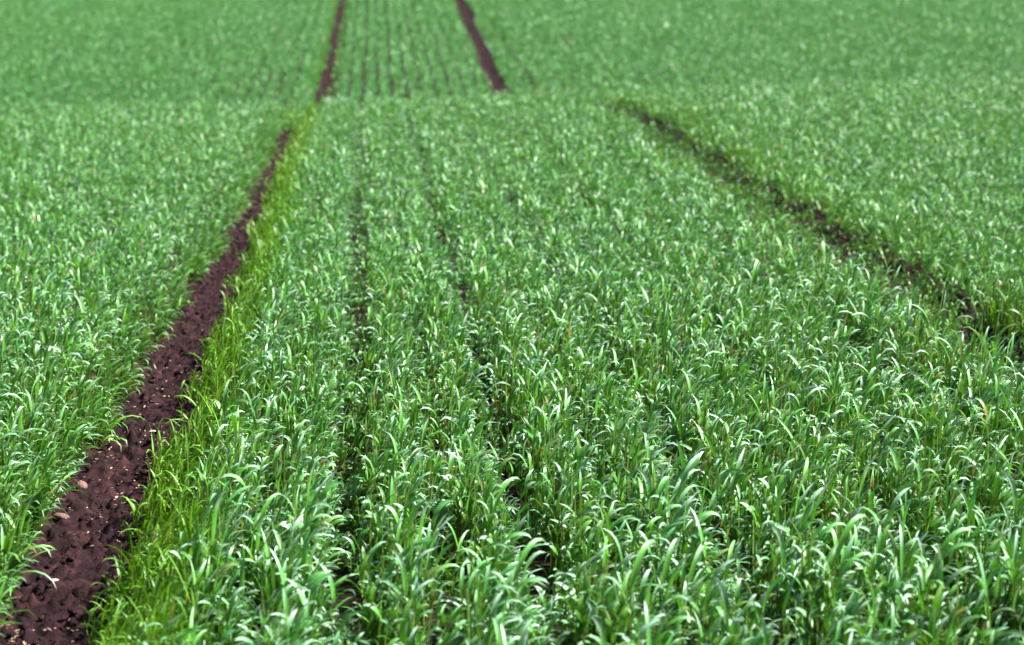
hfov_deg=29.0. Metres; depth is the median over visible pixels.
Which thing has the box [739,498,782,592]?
wheat plant
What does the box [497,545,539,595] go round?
wheat plant
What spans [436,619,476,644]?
wheat plant
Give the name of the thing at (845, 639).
wheat plant
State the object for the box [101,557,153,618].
wheat plant
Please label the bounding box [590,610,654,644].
wheat plant
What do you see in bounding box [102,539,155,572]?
wheat plant
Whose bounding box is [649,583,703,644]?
wheat plant
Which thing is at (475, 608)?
wheat plant
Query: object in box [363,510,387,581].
wheat plant
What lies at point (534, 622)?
wheat plant
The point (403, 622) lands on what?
wheat plant
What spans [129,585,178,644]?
wheat plant
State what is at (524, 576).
wheat plant
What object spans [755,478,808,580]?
wheat plant
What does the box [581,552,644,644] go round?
wheat plant
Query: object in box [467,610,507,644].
wheat plant
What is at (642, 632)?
wheat plant
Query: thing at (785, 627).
wheat plant
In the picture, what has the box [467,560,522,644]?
wheat plant
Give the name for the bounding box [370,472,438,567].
wheat plant
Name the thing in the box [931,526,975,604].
wheat plant
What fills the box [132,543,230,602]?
wheat plant
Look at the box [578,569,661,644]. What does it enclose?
wheat plant
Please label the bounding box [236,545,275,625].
wheat plant
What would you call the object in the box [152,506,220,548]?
wheat plant
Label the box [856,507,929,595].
wheat plant
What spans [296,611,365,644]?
wheat plant
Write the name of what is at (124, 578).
wheat plant
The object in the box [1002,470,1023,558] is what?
wheat plant
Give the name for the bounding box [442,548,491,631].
wheat plant
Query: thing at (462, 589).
wheat plant
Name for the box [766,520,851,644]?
wheat plant
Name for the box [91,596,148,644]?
wheat plant
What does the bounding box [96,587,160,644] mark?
wheat plant
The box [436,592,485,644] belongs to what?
wheat plant
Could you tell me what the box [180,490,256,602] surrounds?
wheat plant
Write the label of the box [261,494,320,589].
wheat plant
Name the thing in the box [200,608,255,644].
wheat plant
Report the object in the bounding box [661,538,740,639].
wheat plant
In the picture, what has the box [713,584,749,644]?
wheat plant
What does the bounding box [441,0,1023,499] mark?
wheel track
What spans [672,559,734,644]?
wheat plant
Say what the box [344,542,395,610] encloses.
wheat plant
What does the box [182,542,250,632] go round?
wheat plant
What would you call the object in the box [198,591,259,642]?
wheat plant
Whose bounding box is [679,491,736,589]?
wheat plant
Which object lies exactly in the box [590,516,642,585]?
wheat plant
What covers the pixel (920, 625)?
wheat plant
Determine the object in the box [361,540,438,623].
wheat plant
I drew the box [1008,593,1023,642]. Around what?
wheat plant
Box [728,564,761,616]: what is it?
wheat plant
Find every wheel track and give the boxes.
[0,0,350,644]
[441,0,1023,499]
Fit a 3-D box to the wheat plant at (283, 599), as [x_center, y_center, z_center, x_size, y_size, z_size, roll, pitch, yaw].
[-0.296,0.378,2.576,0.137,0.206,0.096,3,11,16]
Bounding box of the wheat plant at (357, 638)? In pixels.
[332,614,385,644]
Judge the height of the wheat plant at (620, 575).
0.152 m
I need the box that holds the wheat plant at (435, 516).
[372,499,455,601]
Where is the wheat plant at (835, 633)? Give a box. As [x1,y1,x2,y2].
[791,564,870,644]
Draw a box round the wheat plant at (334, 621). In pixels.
[324,607,360,635]
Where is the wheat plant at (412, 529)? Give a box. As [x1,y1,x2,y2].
[410,523,430,574]
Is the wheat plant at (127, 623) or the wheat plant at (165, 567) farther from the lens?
the wheat plant at (165, 567)
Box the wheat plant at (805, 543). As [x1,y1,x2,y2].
[746,520,814,579]
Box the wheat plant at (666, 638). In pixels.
[643,607,720,644]
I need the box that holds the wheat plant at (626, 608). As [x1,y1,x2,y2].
[577,540,663,644]
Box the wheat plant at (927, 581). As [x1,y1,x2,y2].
[896,542,977,644]
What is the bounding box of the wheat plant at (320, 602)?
[274,533,344,634]
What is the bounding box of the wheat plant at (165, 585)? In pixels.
[130,549,191,629]
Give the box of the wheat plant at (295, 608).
[290,584,349,644]
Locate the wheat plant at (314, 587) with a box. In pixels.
[242,573,336,644]
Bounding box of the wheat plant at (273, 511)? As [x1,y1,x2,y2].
[271,492,318,546]
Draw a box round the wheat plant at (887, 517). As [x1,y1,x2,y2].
[856,488,908,579]
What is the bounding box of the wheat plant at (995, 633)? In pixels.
[966,575,1019,644]
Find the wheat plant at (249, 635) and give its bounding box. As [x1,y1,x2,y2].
[246,606,280,644]
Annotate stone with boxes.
[53,512,68,519]
[76,480,87,488]
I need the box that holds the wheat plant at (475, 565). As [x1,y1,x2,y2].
[448,542,513,628]
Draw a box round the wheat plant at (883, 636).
[858,598,897,644]
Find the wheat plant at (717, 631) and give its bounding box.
[713,615,753,644]
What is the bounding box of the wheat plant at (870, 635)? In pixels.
[844,629,899,644]
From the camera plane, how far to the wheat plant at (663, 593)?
2.73 m
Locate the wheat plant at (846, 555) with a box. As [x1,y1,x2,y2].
[779,532,855,637]
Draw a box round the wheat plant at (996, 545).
[960,507,1021,603]
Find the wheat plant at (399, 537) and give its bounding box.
[375,505,423,606]
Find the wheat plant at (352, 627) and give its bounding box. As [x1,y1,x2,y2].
[326,619,366,644]
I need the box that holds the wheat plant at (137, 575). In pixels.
[125,533,192,625]
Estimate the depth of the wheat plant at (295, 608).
2.67 m
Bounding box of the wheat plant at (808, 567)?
[795,534,843,629]
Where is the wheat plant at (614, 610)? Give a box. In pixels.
[607,579,660,644]
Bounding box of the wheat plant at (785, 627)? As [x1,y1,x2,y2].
[755,572,820,644]
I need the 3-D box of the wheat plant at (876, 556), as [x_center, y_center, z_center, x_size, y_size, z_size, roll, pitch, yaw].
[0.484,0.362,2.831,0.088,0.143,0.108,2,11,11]
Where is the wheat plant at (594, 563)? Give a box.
[566,544,611,629]
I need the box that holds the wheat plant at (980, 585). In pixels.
[974,556,1010,642]
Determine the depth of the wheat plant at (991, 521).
2.99 m
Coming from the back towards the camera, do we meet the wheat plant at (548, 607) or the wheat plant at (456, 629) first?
the wheat plant at (548, 607)
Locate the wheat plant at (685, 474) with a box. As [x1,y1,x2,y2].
[651,454,699,531]
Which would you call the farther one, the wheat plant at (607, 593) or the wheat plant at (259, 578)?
the wheat plant at (259, 578)
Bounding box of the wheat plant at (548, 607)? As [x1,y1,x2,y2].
[499,587,559,634]
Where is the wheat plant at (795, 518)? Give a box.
[747,468,830,579]
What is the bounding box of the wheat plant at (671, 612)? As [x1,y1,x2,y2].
[642,595,691,642]
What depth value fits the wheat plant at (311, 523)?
2.87 m
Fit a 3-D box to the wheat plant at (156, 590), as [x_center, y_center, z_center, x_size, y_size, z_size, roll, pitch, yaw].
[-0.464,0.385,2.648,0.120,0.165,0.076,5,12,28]
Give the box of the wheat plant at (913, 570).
[896,544,928,632]
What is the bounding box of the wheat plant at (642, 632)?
[634,619,659,644]
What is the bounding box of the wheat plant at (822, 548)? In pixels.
[808,527,827,590]
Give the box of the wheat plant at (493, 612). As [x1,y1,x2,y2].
[450,568,541,644]
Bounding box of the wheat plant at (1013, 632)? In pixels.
[985,630,1023,644]
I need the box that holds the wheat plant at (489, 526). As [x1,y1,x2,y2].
[460,496,516,586]
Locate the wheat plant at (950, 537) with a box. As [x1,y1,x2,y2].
[895,527,972,638]
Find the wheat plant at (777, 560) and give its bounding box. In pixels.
[759,533,811,624]
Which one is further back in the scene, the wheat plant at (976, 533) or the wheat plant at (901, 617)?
the wheat plant at (976, 533)
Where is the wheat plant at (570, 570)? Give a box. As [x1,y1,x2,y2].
[549,558,582,616]
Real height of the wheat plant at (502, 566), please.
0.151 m
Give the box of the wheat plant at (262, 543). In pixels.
[239,504,279,587]
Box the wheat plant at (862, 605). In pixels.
[841,582,902,639]
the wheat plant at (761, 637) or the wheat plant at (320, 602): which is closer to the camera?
the wheat plant at (761, 637)
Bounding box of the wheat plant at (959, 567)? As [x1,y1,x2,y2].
[943,541,986,603]
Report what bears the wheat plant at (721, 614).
on the ground
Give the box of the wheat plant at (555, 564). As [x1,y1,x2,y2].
[536,534,577,590]
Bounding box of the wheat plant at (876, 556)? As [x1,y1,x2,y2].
[823,522,880,600]
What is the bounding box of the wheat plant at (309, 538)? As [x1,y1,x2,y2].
[261,514,337,623]
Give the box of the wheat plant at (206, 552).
[188,528,230,613]
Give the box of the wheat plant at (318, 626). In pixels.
[270,609,351,644]
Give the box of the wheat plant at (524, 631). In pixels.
[500,599,548,644]
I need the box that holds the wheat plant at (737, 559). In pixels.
[715,528,757,595]
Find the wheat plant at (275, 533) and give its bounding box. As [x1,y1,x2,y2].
[254,481,343,567]
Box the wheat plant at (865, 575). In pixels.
[853,562,890,626]
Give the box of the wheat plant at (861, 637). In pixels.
[851,593,896,644]
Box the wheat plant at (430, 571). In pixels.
[359,498,460,632]
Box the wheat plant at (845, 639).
[842,582,880,644]
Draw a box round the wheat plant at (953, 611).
[903,544,1023,644]
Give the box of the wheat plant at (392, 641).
[374,619,400,644]
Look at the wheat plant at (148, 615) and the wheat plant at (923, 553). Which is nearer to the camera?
the wheat plant at (148, 615)
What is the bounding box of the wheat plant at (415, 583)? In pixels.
[390,543,470,644]
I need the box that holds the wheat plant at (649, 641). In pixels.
[607,564,674,644]
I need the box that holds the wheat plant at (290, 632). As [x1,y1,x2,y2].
[243,602,311,644]
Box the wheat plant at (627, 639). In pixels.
[622,634,646,644]
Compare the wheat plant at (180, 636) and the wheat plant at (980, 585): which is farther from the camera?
the wheat plant at (980, 585)
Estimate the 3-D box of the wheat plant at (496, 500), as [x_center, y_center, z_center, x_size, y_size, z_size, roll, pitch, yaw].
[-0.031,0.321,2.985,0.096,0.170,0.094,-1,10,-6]
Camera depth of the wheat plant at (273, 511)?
3.00 m
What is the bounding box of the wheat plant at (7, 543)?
[0,492,55,595]
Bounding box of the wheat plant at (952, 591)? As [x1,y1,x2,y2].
[945,582,983,644]
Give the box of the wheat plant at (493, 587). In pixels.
[442,562,540,644]
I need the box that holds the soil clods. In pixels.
[2,124,975,644]
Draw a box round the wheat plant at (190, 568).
[163,528,230,585]
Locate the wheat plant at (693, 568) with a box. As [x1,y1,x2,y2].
[687,546,758,637]
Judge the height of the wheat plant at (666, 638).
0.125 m
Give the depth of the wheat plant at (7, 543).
2.93 m
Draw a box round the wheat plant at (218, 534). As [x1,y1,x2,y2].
[200,506,243,567]
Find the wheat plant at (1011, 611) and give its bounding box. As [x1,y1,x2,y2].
[1002,565,1023,641]
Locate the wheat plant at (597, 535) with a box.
[576,508,642,585]
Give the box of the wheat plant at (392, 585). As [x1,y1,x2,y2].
[378,548,434,644]
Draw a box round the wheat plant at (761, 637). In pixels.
[737,609,778,644]
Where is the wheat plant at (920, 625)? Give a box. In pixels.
[899,592,947,644]
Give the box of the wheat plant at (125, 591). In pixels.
[108,576,143,623]
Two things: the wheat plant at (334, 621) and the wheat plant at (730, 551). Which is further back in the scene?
the wheat plant at (730, 551)
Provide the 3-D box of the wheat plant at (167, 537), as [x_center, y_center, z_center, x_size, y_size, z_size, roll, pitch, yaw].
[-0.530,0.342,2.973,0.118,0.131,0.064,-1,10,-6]
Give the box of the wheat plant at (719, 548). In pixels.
[706,530,748,579]
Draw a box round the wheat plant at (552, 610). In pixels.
[536,598,574,641]
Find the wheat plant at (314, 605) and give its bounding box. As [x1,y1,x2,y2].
[255,572,337,627]
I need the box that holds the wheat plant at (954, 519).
[939,476,981,558]
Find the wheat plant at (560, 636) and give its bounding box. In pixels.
[536,632,568,644]
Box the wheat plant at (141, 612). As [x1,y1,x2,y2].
[93,577,189,644]
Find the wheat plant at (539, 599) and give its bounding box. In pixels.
[532,586,556,620]
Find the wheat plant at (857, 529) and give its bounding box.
[832,513,876,601]
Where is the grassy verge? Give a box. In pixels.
[99,0,1023,644]
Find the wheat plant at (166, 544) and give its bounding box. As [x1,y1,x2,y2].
[115,520,179,577]
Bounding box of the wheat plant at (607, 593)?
[567,530,638,644]
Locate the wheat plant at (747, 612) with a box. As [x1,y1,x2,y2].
[707,579,765,644]
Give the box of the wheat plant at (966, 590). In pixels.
[944,510,1001,612]
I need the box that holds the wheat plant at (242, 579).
[205,556,266,644]
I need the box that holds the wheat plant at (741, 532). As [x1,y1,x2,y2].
[721,484,776,576]
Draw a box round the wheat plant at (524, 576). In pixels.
[498,551,544,630]
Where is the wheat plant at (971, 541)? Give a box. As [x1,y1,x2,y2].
[938,524,999,586]
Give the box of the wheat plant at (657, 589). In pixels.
[616,542,687,634]
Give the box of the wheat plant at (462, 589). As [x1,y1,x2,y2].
[433,557,501,642]
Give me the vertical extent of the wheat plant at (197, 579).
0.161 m
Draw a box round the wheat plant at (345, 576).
[298,533,357,612]
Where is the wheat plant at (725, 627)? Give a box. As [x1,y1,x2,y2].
[710,618,742,644]
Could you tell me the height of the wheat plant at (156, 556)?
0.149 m
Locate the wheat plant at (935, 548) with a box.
[917,545,955,601]
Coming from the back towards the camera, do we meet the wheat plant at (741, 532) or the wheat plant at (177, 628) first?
the wheat plant at (741, 532)
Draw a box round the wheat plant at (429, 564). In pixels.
[407,528,451,623]
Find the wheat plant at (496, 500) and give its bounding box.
[461,477,519,576]
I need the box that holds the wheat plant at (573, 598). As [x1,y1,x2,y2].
[549,580,604,644]
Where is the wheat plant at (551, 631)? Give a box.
[521,596,558,644]
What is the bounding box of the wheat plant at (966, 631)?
[958,584,1009,644]
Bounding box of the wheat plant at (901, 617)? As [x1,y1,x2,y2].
[872,569,921,641]
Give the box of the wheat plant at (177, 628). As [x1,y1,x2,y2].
[116,614,189,644]
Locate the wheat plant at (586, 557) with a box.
[563,507,641,599]
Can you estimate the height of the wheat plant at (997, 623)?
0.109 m
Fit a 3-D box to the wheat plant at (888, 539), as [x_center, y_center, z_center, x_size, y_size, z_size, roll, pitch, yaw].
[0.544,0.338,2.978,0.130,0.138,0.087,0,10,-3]
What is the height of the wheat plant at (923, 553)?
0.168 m
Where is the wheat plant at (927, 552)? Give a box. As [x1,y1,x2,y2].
[899,534,940,574]
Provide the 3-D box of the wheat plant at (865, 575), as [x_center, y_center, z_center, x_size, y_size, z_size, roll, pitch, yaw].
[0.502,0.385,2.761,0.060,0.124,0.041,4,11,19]
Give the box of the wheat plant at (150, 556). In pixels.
[129,531,169,577]
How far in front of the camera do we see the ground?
7.15 m
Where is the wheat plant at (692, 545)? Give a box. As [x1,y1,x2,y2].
[660,511,721,601]
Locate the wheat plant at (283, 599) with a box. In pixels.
[233,534,317,644]
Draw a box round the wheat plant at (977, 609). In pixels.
[915,567,1013,644]
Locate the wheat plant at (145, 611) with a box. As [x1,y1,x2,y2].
[118,592,166,639]
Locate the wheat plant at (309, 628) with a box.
[294,601,325,643]
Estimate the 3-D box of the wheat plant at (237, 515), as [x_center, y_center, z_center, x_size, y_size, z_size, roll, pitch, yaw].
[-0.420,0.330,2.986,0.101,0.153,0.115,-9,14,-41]
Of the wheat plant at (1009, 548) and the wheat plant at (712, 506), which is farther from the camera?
the wheat plant at (712, 506)
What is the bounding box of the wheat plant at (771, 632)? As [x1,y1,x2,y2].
[749,615,782,644]
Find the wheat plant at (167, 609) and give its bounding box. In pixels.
[128,577,185,640]
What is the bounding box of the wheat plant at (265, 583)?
[236,517,301,620]
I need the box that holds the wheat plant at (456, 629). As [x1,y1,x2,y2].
[423,619,486,644]
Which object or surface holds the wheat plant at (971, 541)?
on the ground
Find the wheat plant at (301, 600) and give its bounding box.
[255,578,314,639]
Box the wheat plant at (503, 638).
[500,585,530,644]
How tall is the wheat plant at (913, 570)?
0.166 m
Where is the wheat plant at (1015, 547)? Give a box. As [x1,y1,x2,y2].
[987,525,1023,634]
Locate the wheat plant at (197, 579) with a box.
[169,551,235,644]
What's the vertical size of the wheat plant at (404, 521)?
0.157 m
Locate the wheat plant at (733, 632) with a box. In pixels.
[714,575,784,644]
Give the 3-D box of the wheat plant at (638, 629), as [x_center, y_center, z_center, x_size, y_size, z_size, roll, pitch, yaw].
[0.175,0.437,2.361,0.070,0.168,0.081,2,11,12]
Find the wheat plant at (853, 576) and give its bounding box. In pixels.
[832,554,880,613]
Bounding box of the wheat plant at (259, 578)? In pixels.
[249,540,287,610]
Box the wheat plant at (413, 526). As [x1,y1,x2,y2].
[393,496,431,557]
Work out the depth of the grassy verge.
5.11 m
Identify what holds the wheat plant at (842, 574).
on the ground
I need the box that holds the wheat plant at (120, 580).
[99,549,158,616]
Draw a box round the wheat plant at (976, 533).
[934,514,1005,587]
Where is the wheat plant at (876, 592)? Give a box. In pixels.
[870,564,911,635]
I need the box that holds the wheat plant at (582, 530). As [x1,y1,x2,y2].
[561,500,598,593]
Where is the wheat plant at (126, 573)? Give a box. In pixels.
[106,533,188,610]
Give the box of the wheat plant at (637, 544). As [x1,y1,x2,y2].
[610,516,660,587]
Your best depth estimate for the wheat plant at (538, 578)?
2.60 m
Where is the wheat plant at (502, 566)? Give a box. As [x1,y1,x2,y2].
[473,532,531,623]
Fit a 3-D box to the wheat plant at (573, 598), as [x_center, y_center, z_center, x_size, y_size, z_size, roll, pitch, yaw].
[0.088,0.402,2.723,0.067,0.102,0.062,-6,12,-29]
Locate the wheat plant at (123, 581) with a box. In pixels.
[90,559,149,616]
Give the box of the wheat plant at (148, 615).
[104,593,214,644]
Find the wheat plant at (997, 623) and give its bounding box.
[963,599,1011,644]
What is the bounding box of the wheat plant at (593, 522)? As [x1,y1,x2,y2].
[582,495,636,577]
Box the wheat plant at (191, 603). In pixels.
[148,545,219,623]
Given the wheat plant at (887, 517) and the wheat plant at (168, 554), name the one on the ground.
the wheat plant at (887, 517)
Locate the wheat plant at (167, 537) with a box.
[120,512,182,568]
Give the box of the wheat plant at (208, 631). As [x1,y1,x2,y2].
[180,586,245,644]
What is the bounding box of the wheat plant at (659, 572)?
[628,555,691,611]
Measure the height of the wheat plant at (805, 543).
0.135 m
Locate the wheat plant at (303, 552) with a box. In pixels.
[268,525,314,596]
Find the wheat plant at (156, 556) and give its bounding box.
[123,521,181,594]
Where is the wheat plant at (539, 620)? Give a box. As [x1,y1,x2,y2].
[523,598,564,644]
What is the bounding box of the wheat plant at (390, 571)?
[360,551,403,636]
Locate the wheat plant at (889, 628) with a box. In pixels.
[841,608,926,644]
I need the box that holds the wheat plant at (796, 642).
[777,629,799,644]
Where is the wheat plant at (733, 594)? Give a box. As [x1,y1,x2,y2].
[715,575,746,624]
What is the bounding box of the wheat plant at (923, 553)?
[867,536,955,620]
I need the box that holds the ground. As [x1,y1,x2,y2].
[0,0,1023,644]
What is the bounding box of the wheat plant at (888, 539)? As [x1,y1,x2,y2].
[842,500,908,581]
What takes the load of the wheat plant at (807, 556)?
on the ground
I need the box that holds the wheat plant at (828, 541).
[816,522,845,580]
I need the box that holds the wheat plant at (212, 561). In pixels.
[153,490,256,636]
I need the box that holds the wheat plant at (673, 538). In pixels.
[641,499,709,593]
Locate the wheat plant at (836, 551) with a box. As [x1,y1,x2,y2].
[786,514,868,644]
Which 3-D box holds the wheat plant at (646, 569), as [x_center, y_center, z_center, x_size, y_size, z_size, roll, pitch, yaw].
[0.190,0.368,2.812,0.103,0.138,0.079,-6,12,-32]
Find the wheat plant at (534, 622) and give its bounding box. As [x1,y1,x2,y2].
[519,577,558,644]
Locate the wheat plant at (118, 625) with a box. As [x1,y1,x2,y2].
[78,611,145,644]
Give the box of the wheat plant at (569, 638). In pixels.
[551,607,588,644]
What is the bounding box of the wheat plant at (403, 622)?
[377,580,464,644]
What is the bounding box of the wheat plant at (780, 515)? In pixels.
[766,492,832,576]
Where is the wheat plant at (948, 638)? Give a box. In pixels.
[904,566,1000,644]
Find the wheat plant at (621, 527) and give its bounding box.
[585,515,634,583]
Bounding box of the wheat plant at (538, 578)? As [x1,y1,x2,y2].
[509,576,548,634]
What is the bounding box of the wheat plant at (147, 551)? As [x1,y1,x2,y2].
[137,537,174,569]
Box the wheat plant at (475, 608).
[444,578,527,644]
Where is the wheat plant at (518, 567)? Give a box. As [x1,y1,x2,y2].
[485,538,546,644]
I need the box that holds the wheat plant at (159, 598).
[134,580,191,625]
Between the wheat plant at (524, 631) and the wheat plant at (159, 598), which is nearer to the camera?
the wheat plant at (524, 631)
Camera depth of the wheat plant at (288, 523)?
2.88 m
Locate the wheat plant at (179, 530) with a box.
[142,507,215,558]
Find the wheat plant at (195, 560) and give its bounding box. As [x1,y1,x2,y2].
[163,518,228,642]
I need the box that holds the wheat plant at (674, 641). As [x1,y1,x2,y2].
[652,615,694,644]
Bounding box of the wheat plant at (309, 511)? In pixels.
[266,457,349,562]
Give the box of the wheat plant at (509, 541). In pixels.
[465,515,526,578]
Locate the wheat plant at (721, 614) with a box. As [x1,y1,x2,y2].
[691,599,770,644]
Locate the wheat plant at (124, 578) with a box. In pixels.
[91,536,153,594]
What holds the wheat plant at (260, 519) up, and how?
on the ground
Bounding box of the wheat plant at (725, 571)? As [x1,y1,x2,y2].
[697,546,741,605]
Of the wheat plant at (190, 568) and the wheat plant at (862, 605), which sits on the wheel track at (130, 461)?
the wheat plant at (190, 568)
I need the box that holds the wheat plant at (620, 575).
[567,555,636,631]
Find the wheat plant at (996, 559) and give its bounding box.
[965,549,1023,638]
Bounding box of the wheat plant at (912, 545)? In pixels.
[878,525,931,583]
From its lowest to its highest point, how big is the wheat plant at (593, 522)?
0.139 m
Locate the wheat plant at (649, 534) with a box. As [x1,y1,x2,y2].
[631,511,680,583]
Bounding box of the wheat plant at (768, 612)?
[757,558,800,641]
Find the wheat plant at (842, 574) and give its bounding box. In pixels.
[798,552,872,644]
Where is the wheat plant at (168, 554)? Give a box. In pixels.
[144,533,177,571]
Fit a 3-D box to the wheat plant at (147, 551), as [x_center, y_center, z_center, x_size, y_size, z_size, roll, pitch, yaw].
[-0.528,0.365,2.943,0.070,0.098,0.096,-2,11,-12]
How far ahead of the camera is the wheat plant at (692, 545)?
2.83 m
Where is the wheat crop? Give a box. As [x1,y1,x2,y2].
[0,0,1023,644]
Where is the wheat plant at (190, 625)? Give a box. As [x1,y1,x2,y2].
[144,595,207,644]
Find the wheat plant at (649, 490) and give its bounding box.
[633,466,711,578]
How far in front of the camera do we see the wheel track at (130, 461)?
3.73 m
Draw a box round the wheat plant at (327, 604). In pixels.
[308,551,350,622]
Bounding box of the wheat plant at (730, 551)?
[706,540,748,593]
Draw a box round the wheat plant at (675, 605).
[659,568,704,639]
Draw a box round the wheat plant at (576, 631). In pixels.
[554,564,653,644]
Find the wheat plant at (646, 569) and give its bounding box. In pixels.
[617,531,654,620]
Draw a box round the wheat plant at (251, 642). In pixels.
[235,627,308,644]
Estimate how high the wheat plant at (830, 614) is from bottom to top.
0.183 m
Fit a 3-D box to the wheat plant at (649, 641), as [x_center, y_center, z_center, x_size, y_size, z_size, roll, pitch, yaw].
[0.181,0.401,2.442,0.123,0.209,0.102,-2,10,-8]
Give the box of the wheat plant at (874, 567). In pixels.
[842,546,903,622]
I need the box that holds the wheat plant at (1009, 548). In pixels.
[979,515,1020,627]
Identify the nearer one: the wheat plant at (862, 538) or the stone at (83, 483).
the wheat plant at (862, 538)
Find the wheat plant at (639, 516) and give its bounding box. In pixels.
[609,476,657,571]
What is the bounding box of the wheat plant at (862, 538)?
[822,537,873,595]
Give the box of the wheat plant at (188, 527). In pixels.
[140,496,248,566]
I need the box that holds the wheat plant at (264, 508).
[235,493,283,574]
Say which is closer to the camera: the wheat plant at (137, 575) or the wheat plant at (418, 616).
the wheat plant at (418, 616)
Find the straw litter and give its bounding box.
[0,138,281,644]
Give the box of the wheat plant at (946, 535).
[926,490,983,591]
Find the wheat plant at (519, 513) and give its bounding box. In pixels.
[483,503,545,577]
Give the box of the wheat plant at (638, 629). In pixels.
[630,625,670,644]
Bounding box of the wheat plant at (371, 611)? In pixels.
[347,572,400,644]
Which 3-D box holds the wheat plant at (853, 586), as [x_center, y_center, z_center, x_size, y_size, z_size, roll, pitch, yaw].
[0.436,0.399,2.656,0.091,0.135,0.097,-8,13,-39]
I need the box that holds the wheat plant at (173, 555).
[149,528,207,594]
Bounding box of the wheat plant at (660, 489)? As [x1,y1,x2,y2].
[626,476,700,555]
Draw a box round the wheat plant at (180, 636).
[128,623,204,644]
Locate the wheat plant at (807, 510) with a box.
[772,487,823,575]
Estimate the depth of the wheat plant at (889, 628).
2.57 m
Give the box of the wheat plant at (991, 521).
[962,501,1023,570]
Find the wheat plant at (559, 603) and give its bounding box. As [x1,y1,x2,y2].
[546,577,580,623]
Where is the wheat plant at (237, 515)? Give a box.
[204,486,265,586]
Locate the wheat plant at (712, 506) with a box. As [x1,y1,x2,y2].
[652,468,742,545]
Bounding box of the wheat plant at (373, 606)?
[355,590,405,644]
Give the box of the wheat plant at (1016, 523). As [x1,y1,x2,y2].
[1000,503,1023,554]
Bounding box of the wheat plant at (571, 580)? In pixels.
[554,541,656,629]
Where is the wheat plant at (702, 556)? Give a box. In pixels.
[653,477,730,614]
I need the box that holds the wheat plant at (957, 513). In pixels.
[953,509,985,560]
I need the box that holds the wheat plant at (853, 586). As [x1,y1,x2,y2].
[789,570,868,629]
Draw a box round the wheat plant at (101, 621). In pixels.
[81,582,137,644]
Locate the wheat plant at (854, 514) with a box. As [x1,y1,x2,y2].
[821,483,920,551]
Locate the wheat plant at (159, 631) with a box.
[115,617,180,644]
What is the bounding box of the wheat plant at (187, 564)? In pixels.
[135,539,224,587]
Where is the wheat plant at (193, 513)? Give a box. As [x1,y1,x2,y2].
[168,489,208,546]
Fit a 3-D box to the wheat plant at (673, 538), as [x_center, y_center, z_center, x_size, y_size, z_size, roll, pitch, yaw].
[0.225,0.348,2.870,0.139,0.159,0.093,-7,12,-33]
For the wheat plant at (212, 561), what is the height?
0.226 m
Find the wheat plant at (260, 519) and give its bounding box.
[222,513,290,619]
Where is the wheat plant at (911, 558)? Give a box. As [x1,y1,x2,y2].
[873,492,935,613]
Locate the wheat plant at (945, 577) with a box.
[931,519,977,605]
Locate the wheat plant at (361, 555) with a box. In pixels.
[337,527,376,588]
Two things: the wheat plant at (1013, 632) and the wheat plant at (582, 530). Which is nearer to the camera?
the wheat plant at (1013, 632)
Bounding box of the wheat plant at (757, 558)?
[739,520,820,615]
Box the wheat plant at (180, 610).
[137,580,218,644]
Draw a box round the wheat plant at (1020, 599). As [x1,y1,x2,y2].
[1015,558,1023,641]
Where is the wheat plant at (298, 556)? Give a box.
[282,525,337,590]
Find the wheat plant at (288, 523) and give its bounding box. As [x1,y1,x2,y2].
[280,497,326,568]
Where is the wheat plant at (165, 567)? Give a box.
[149,527,191,596]
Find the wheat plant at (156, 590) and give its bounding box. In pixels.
[135,551,204,637]
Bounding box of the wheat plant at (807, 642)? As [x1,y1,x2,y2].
[768,622,816,644]
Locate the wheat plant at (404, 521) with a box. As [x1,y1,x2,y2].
[374,498,433,575]
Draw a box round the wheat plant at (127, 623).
[99,600,139,644]
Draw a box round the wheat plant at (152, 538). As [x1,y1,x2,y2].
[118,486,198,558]
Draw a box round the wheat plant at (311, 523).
[272,501,334,567]
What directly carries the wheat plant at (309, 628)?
on the ground
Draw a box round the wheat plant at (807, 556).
[776,522,845,643]
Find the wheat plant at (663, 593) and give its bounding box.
[654,558,693,621]
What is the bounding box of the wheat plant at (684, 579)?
[681,554,735,644]
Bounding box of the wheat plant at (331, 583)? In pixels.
[291,564,355,644]
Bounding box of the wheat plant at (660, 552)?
[618,521,691,610]
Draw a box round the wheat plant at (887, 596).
[861,578,917,644]
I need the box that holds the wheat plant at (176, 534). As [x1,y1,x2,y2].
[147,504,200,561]
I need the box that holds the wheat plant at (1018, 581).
[999,555,1023,639]
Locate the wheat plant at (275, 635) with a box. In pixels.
[269,607,320,644]
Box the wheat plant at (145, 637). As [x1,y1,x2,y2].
[118,590,183,644]
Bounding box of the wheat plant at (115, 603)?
[94,570,141,621]
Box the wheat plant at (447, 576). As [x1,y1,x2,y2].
[425,522,473,597]
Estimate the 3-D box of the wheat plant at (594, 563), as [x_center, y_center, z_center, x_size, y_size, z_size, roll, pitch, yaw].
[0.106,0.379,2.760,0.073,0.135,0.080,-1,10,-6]
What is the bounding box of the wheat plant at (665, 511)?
[625,504,690,599]
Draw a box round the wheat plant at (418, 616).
[381,585,432,644]
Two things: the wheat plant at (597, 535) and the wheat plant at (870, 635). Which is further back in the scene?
the wheat plant at (597, 535)
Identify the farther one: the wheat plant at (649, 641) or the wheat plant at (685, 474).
the wheat plant at (685, 474)
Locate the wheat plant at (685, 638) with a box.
[678,631,695,644]
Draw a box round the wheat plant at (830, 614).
[800,550,872,644]
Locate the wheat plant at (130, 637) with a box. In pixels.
[120,621,161,644]
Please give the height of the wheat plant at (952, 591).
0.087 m
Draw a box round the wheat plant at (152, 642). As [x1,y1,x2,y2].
[109,590,184,644]
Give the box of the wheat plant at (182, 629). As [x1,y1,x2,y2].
[155,609,205,644]
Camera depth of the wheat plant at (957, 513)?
2.95 m
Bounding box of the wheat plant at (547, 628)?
[520,611,561,644]

